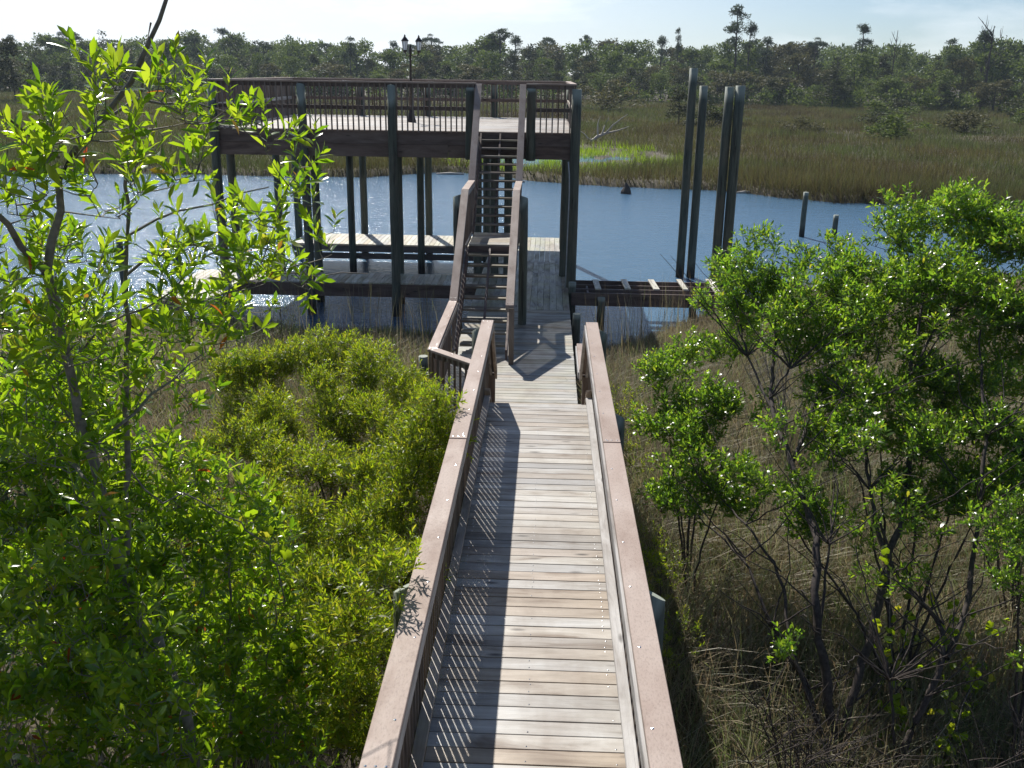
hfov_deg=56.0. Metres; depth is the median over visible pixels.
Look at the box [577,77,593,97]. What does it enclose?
cedar tree
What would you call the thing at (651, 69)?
oak tree
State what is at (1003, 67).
broadleaf tree
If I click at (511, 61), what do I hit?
oak tree
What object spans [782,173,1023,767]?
wax myrtle
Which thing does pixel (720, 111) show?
marsh bush
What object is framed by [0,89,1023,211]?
marsh grass
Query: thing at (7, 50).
cedar tree
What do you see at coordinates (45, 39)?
broadleaf tree
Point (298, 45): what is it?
broadleaf tree
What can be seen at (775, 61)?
oak tree
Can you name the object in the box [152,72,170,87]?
oak tree
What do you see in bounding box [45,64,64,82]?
cedar tree
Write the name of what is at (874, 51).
broadleaf tree
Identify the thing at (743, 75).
oak tree
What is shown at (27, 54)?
cedar tree
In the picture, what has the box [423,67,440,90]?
cedar tree
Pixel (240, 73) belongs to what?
broadleaf tree
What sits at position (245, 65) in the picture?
cedar tree
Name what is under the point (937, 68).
cedar tree
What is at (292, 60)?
broadleaf tree
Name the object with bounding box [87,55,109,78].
broadleaf tree
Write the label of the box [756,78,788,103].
cedar tree
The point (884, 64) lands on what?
cedar tree
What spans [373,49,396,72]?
cedar tree
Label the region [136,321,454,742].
groundsel bush
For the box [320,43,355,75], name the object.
broadleaf tree
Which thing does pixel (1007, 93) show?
oak tree
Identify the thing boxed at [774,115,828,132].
marsh bush
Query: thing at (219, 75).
oak tree
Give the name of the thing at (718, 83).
oak tree
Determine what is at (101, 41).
cedar tree
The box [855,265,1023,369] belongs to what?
dead grass
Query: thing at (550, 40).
pine tree
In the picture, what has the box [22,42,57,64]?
broadleaf tree
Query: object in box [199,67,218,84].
cedar tree
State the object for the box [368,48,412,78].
broadleaf tree
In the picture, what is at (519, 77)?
cedar tree
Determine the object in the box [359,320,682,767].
boardwalk
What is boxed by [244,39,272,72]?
cedar tree
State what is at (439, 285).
finger dock
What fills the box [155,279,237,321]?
dock landing
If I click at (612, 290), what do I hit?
open joist dock
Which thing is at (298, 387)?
green grass
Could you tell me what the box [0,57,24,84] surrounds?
oak tree
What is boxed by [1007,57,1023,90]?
broadleaf tree
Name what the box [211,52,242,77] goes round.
broadleaf tree
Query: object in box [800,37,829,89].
pine tree
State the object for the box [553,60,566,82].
cedar tree
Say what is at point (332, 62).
cedar tree
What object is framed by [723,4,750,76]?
pine tree
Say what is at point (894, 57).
dead tree
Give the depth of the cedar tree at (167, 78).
192.04 m
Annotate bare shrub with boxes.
[713,636,934,767]
[739,327,881,458]
[915,655,1023,767]
[946,433,1023,640]
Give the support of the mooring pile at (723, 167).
in the water
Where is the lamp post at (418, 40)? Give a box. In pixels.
[401,34,422,121]
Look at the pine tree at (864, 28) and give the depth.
208.90 m
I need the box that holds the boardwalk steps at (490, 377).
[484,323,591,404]
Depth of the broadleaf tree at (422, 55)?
223.40 m
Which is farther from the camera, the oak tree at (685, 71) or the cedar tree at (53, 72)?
the oak tree at (685, 71)
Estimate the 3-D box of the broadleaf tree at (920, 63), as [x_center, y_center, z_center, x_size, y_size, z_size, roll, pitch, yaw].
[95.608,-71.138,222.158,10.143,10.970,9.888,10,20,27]
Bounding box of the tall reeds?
[101,231,886,369]
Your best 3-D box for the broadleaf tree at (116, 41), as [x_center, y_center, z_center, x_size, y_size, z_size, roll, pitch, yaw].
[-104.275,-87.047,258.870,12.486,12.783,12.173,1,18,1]
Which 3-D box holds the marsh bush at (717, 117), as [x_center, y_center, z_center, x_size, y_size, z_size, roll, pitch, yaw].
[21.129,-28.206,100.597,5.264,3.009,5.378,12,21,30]
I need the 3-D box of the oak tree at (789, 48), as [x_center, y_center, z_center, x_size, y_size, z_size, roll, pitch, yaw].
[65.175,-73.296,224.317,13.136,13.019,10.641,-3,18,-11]
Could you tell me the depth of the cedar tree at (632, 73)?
195.02 m
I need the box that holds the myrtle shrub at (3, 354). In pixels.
[0,304,213,671]
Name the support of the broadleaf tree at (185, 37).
on the ground at (526, 177)
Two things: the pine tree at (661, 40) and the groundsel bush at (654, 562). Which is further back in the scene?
the pine tree at (661, 40)
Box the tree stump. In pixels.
[621,183,630,193]
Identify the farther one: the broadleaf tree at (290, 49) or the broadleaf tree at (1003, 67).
the broadleaf tree at (290, 49)
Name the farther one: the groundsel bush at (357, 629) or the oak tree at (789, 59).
the oak tree at (789, 59)
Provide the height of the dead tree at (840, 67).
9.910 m
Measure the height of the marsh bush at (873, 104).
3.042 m
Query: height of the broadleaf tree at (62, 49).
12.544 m
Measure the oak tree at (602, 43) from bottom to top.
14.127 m
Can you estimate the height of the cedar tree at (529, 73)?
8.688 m
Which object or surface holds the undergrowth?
on the ground at (526, 177)
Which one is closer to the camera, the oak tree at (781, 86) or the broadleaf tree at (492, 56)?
the oak tree at (781, 86)
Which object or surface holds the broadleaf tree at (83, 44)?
on the ground at (526, 177)
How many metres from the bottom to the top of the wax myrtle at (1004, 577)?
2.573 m
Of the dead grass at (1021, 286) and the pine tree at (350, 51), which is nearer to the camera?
the dead grass at (1021, 286)
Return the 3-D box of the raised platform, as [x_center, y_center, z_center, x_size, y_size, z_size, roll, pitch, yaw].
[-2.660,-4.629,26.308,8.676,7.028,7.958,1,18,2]
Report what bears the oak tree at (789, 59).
on the ground at (526, 177)
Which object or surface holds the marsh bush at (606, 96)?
on the ground at (526, 177)
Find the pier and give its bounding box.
[419,237,581,440]
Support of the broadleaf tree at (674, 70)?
on the ground at (526, 177)
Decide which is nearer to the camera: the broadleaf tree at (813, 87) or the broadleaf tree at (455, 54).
the broadleaf tree at (813, 87)
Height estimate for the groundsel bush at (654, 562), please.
1.534 m
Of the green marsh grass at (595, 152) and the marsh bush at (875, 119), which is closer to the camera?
the green marsh grass at (595, 152)
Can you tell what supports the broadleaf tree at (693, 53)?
on the ground at (526, 177)
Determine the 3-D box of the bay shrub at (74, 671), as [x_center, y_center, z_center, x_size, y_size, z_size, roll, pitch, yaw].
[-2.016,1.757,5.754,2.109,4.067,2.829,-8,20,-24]
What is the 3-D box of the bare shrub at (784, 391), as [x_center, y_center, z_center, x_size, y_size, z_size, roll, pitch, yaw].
[4.131,0.217,13.493,2.050,2.493,1.931,1,18,2]
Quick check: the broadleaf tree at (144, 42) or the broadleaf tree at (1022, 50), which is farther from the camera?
the broadleaf tree at (144, 42)
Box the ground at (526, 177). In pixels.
[0,75,1023,767]
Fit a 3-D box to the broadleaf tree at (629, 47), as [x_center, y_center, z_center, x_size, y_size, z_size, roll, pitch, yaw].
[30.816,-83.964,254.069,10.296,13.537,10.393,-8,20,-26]
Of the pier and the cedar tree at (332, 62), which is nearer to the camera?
the pier
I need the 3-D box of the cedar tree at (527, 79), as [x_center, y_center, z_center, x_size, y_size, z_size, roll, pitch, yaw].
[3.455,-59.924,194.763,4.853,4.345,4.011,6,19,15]
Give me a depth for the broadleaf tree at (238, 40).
258.64 m
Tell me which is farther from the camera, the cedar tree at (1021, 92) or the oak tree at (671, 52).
the oak tree at (671, 52)
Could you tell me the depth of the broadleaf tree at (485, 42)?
241.56 m
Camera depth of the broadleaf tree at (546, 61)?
215.11 m
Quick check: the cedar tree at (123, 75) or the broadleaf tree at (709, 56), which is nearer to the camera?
the cedar tree at (123, 75)
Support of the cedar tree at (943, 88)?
on the ground at (526, 177)
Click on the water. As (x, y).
(631, 236)
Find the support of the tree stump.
in the water
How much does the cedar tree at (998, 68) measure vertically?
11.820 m
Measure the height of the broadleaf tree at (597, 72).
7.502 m
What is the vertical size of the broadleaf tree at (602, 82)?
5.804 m
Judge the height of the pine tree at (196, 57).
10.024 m
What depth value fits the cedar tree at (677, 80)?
189.97 m
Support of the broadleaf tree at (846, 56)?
on the ground at (526, 177)
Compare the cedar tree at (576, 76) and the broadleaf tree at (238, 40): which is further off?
the broadleaf tree at (238, 40)
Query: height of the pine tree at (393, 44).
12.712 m
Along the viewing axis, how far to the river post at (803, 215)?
35.34 m
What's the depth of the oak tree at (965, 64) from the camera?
178.30 m
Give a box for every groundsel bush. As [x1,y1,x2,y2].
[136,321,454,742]
[220,375,478,765]
[610,381,657,478]
[635,518,706,669]
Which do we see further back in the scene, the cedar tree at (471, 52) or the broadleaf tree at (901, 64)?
the cedar tree at (471, 52)
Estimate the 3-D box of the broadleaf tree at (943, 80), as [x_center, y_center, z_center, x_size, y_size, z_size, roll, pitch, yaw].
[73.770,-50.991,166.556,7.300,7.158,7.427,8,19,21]
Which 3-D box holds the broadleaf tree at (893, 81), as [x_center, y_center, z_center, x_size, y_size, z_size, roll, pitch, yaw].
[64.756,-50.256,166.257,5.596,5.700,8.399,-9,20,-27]
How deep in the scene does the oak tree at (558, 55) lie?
255.51 m
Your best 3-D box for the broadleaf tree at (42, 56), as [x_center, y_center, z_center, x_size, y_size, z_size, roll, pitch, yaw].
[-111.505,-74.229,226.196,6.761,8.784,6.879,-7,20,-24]
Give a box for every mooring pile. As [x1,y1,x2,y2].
[675,68,697,277]
[686,86,707,277]
[707,87,734,313]
[720,86,745,286]
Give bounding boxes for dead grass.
[0,308,467,767]
[547,279,1023,767]
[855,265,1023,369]
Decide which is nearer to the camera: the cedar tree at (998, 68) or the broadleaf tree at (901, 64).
the cedar tree at (998, 68)
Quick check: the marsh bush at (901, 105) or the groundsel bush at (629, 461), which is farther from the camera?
the marsh bush at (901, 105)
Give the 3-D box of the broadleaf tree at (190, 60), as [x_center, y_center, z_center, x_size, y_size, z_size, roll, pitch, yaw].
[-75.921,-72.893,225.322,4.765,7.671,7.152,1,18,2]
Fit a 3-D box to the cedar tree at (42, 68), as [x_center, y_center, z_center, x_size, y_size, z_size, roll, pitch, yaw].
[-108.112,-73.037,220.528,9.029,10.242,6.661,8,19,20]
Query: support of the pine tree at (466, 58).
on the ground at (526, 177)
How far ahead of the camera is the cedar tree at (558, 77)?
191.70 m
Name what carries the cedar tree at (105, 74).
on the ground at (526, 177)
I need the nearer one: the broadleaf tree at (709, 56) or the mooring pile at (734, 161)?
the mooring pile at (734, 161)
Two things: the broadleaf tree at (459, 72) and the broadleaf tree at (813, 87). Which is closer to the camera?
the broadleaf tree at (813, 87)
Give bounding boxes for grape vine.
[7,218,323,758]
[865,545,1012,767]
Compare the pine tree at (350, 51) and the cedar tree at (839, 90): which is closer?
the cedar tree at (839, 90)
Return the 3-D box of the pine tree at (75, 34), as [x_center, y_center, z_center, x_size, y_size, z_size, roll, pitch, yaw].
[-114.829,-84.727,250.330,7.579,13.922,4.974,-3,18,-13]
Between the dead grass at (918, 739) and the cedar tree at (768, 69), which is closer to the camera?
the dead grass at (918, 739)
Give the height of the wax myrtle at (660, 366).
2.859 m
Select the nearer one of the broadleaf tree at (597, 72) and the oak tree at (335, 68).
the oak tree at (335, 68)
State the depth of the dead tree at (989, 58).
176.28 m
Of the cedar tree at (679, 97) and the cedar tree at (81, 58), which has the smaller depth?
the cedar tree at (679, 97)
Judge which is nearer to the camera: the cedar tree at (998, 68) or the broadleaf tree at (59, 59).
the cedar tree at (998, 68)
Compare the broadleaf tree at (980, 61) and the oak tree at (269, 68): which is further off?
the oak tree at (269, 68)
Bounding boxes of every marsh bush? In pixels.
[576,77,648,109]
[683,100,733,127]
[695,99,747,123]
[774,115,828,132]
[853,97,919,119]
[856,111,910,124]
[860,113,932,138]
[880,97,927,113]
[932,107,1000,132]
[1001,95,1023,117]
[1006,107,1023,124]
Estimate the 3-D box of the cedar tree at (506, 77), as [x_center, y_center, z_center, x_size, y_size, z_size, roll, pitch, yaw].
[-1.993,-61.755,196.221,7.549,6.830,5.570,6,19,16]
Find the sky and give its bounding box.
[0,0,1023,79]
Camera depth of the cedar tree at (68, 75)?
191.87 m
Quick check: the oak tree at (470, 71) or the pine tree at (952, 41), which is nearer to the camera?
the oak tree at (470, 71)
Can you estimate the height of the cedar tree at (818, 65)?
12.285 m
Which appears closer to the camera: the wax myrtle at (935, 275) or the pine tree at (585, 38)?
the wax myrtle at (935, 275)
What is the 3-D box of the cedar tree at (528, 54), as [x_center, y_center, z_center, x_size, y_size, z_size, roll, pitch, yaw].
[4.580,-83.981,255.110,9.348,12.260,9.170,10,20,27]
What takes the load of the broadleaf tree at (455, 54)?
on the ground at (526, 177)
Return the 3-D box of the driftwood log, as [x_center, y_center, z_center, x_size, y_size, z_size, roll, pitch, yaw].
[-3.565,-12.137,55.471,1.607,0.167,0.177,1,18,2]
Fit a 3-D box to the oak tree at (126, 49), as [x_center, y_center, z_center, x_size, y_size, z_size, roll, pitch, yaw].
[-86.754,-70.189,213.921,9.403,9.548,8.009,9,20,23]
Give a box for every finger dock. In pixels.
[185,269,479,297]
[292,233,482,260]
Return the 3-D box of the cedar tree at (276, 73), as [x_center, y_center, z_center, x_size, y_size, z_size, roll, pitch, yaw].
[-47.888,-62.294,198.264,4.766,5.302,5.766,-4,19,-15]
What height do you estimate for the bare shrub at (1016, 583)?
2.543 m
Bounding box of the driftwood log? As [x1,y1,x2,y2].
[436,172,463,174]
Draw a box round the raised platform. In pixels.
[205,77,581,316]
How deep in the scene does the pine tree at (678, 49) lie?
215.72 m
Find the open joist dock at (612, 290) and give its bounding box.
[571,279,727,330]
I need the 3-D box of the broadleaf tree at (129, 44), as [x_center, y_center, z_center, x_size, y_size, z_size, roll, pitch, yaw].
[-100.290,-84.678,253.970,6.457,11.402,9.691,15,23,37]
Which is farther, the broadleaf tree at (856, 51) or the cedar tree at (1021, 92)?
the broadleaf tree at (856, 51)
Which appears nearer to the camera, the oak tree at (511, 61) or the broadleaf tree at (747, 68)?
the broadleaf tree at (747, 68)
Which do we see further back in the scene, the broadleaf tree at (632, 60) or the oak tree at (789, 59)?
the broadleaf tree at (632, 60)
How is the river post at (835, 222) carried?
in the water
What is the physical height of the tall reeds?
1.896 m
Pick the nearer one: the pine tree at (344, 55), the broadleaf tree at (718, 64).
the broadleaf tree at (718, 64)
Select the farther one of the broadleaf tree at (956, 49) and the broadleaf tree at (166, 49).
the broadleaf tree at (166, 49)
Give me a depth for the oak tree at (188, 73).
192.24 m
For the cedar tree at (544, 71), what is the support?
on the ground at (526, 177)
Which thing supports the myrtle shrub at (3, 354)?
on the ground at (526, 177)
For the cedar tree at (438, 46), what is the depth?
252.30 m
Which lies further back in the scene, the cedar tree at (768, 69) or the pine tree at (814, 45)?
the pine tree at (814, 45)
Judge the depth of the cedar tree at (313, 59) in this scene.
212.31 m
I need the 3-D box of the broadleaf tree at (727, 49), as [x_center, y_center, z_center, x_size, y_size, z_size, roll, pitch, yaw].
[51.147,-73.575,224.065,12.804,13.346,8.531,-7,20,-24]
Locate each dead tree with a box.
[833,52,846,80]
[888,32,901,99]
[979,16,1002,106]
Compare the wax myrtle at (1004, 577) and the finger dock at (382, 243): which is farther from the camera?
the finger dock at (382, 243)
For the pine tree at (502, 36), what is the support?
on the ground at (526, 177)
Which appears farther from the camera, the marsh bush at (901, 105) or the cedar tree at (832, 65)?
the cedar tree at (832, 65)
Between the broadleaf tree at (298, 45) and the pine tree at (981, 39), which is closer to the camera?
the pine tree at (981, 39)
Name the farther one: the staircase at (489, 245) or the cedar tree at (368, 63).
the cedar tree at (368, 63)
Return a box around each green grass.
[83,319,451,432]
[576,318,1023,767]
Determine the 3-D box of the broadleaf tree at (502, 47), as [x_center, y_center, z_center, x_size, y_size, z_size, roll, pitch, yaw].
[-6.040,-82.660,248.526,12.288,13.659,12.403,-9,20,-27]
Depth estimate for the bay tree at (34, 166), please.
4.25 m
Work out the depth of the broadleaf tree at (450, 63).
219.57 m
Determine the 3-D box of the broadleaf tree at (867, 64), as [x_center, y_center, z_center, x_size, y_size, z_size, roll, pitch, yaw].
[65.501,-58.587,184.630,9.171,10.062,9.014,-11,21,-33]
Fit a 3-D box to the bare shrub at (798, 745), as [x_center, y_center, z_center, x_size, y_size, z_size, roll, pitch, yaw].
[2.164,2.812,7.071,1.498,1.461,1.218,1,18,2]
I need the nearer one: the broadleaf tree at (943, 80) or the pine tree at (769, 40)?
the broadleaf tree at (943, 80)
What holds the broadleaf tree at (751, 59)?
on the ground at (526, 177)
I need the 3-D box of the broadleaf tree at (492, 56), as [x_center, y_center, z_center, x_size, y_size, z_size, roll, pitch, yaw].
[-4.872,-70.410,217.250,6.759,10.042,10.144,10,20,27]
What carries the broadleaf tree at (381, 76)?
on the ground at (526, 177)
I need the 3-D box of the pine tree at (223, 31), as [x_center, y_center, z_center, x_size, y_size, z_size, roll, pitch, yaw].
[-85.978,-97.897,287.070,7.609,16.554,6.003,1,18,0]
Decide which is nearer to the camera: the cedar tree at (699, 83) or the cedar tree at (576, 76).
the cedar tree at (699, 83)
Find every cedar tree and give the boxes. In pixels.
[0,38,32,98]
[20,45,44,69]
[27,42,52,77]
[42,69,61,86]
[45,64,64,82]
[54,62,82,86]
[76,56,89,80]
[78,66,99,88]
[87,31,117,67]
[103,69,118,89]
[116,72,136,90]
[158,73,181,92]
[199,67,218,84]
[222,34,252,71]
[223,68,236,77]
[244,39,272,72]
[270,69,282,76]
[307,54,321,77]
[322,58,345,77]
[359,56,375,77]
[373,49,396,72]
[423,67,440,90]
[430,43,443,78]
[435,64,458,91]
[466,45,479,74]
[489,64,515,90]
[505,70,523,90]
[511,43,541,77]
[517,77,531,92]
[523,56,536,79]
[530,64,553,89]
[550,72,566,98]
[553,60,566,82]
[569,72,586,89]
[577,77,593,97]
[608,76,629,94]
[619,67,639,89]
[623,68,657,99]
[664,88,687,124]
[667,74,686,95]
[684,76,705,91]
[756,60,775,92]
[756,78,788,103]
[799,46,824,88]
[808,67,853,105]
[826,56,841,80]
[864,53,894,99]
[916,55,950,91]
[930,83,953,107]
[969,49,1011,95]
[998,44,1023,94]
[1011,79,1023,100]
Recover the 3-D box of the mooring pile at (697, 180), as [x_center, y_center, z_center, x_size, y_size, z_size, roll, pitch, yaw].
[5.256,-4.923,27.647,0.256,6.972,0.247,1,18,2]
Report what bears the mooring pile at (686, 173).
in the water
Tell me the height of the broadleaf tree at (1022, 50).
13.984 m
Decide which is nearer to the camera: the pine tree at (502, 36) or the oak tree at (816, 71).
the oak tree at (816, 71)
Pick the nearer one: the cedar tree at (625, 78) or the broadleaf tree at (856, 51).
the cedar tree at (625, 78)
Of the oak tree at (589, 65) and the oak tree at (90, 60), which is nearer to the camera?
the oak tree at (589, 65)
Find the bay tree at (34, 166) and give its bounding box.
[0,0,367,767]
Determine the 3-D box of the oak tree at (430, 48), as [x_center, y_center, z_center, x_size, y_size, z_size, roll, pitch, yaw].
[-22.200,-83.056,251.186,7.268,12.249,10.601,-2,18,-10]
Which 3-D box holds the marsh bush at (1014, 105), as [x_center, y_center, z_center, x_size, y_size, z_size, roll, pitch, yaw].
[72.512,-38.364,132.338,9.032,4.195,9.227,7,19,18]
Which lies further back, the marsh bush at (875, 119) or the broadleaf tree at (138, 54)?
the broadleaf tree at (138, 54)
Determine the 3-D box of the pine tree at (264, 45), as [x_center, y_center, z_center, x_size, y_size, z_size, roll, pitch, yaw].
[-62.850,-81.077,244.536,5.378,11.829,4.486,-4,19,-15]
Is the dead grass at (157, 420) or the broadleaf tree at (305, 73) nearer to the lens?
the dead grass at (157, 420)
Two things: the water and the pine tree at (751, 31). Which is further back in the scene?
the pine tree at (751, 31)
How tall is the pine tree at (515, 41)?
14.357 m
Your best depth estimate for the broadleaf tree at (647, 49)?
251.21 m
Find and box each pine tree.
[4,34,20,61]
[55,32,83,60]
[184,35,200,71]
[192,46,201,76]
[211,27,230,53]
[253,40,271,59]
[263,56,271,69]
[315,43,334,68]
[338,51,350,76]
[342,36,359,75]
[384,40,398,65]
[402,44,415,78]
[422,34,443,44]
[462,57,471,65]
[486,28,513,77]
[508,35,524,79]
[541,37,556,51]
[579,35,591,52]
[656,35,669,92]
[673,27,682,86]
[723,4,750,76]
[738,20,758,98]
[755,36,777,86]
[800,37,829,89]
[850,22,873,80]
[942,38,958,64]
[942,53,963,100]
[970,30,994,97]
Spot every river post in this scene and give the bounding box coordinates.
[116,238,128,291]
[799,192,808,236]
[832,215,838,237]
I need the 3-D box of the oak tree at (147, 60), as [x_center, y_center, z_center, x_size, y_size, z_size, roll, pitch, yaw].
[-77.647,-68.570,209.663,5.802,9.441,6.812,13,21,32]
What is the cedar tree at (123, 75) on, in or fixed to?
on the ground at (526, 177)
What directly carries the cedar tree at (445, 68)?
on the ground at (526, 177)
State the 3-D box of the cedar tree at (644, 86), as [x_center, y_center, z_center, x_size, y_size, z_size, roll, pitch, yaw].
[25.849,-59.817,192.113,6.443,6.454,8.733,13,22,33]
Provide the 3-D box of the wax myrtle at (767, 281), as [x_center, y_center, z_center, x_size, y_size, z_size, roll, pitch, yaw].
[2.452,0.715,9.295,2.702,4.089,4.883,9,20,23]
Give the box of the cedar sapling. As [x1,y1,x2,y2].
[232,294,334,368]
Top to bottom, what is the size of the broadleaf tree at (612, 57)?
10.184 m
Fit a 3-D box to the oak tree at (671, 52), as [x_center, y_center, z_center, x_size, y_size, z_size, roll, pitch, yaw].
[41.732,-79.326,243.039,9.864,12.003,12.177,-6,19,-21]
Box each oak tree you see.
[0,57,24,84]
[84,56,103,76]
[100,46,140,78]
[136,49,167,88]
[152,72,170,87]
[176,61,204,86]
[212,67,238,77]
[257,62,282,77]
[310,62,349,86]
[388,69,405,95]
[400,62,427,78]
[413,41,439,63]
[415,55,444,78]
[456,63,489,88]
[503,53,522,80]
[526,41,570,74]
[570,56,601,96]
[586,37,623,81]
[642,64,663,94]
[662,45,690,74]
[667,65,689,86]
[697,70,738,100]
[720,70,765,94]
[750,45,786,83]
[751,75,800,104]
[763,41,817,78]
[773,52,818,89]
[803,68,831,101]
[899,75,931,99]
[945,55,982,95]
[970,79,1012,109]
[971,87,993,109]
[989,79,1015,107]
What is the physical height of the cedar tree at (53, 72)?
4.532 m
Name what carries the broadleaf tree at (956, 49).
on the ground at (526, 177)
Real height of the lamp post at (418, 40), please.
2.197 m
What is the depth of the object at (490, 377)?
12.54 m
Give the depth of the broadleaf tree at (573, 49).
239.86 m
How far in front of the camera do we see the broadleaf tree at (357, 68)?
251.74 m
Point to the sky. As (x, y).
(927, 24)
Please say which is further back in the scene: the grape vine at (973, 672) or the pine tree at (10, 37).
the pine tree at (10, 37)
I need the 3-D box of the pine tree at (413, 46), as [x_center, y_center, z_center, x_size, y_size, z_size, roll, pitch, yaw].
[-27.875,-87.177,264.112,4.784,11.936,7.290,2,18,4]
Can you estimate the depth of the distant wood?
311.00 m
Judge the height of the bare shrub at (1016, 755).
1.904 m
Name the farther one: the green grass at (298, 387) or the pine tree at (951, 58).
the pine tree at (951, 58)
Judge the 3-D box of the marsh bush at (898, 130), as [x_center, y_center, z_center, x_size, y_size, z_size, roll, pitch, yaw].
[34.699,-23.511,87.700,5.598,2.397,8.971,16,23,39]
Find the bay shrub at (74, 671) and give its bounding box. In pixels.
[0,361,349,767]
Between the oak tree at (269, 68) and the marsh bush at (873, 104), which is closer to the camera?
the marsh bush at (873, 104)
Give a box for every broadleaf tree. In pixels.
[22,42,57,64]
[24,49,50,75]
[30,32,66,63]
[45,36,77,66]
[50,49,77,74]
[72,39,104,68]
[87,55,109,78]
[103,36,142,65]
[120,40,142,66]
[133,48,159,88]
[140,34,180,69]
[150,39,181,64]
[176,57,197,76]
[178,29,214,71]
[207,53,247,75]
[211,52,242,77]
[214,31,250,62]
[245,52,268,77]
[269,41,307,72]
[276,39,315,69]
[282,55,302,76]
[294,71,326,93]
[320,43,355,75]
[333,37,378,76]
[366,73,387,88]
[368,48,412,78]
[403,49,439,91]
[436,42,473,66]
[440,60,456,78]
[441,65,479,79]
[468,37,508,67]
[471,33,509,73]
[473,50,507,78]
[532,56,555,80]
[540,51,570,71]
[562,41,591,73]
[574,38,620,76]
[580,64,607,94]
[585,71,617,90]
[597,50,631,86]
[615,39,641,72]
[617,53,651,83]
[622,39,662,83]
[649,73,671,98]
[657,60,684,96]
[677,46,708,75]
[693,46,721,77]
[700,58,735,84]
[704,38,755,73]
[724,39,773,78]
[735,65,759,100]
[805,85,832,103]
[820,47,857,76]
[828,46,877,81]
[832,52,881,92]
[861,43,881,97]
[865,76,905,108]
[869,75,911,100]
[879,46,915,99]
[904,51,946,82]
[917,68,961,107]
[924,43,971,89]
[961,50,1002,88]
[962,35,1023,82]
[993,39,1023,89]
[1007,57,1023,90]
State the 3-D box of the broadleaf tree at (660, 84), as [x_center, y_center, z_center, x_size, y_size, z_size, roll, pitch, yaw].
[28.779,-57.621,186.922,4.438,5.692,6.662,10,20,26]
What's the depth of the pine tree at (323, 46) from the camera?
259.81 m
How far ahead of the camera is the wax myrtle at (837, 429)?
8.67 m
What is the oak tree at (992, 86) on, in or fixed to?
on the ground at (526, 177)
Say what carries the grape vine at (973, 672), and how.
on the ground at (526, 177)
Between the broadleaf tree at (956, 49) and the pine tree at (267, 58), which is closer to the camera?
the broadleaf tree at (956, 49)
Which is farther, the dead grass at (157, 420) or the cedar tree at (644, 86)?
the cedar tree at (644, 86)
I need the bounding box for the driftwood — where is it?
[581,114,628,142]
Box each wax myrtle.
[625,324,769,606]
[652,218,943,766]
[724,344,1023,704]
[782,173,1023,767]
[970,480,1023,764]
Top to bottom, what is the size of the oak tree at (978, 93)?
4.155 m
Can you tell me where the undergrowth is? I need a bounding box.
[0,61,1023,112]
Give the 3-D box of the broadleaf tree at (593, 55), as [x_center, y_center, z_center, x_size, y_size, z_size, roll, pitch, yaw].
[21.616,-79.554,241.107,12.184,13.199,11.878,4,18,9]
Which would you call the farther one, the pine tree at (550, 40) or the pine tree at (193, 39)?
the pine tree at (550, 40)
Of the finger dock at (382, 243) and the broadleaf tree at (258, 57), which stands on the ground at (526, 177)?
the broadleaf tree at (258, 57)
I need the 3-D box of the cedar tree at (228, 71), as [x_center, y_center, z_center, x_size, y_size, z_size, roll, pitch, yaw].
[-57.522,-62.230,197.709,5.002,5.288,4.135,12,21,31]
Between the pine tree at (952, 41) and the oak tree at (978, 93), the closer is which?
the oak tree at (978, 93)
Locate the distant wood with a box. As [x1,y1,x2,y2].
[0,34,1021,93]
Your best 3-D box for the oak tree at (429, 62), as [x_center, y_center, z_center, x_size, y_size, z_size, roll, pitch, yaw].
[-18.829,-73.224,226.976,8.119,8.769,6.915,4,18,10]
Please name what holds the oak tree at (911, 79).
on the ground at (526, 177)
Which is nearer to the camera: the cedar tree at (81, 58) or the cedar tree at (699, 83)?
the cedar tree at (699, 83)
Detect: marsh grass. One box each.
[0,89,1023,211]
[443,139,682,171]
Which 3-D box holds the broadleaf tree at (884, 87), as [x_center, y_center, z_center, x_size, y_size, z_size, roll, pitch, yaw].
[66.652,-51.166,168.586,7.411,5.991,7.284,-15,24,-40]
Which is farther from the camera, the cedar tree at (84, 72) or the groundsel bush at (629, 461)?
the cedar tree at (84, 72)
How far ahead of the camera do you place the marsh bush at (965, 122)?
97.68 m
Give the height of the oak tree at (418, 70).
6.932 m
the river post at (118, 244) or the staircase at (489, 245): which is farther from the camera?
the river post at (118, 244)
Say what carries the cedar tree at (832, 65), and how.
on the ground at (526, 177)
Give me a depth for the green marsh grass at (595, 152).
68.62 m
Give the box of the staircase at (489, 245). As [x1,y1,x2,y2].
[449,83,527,364]
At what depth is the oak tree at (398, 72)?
195.17 m
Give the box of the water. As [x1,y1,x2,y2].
[0,156,1023,346]
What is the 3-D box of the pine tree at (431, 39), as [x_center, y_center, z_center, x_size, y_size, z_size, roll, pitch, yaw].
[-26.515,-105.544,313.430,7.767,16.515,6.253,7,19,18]

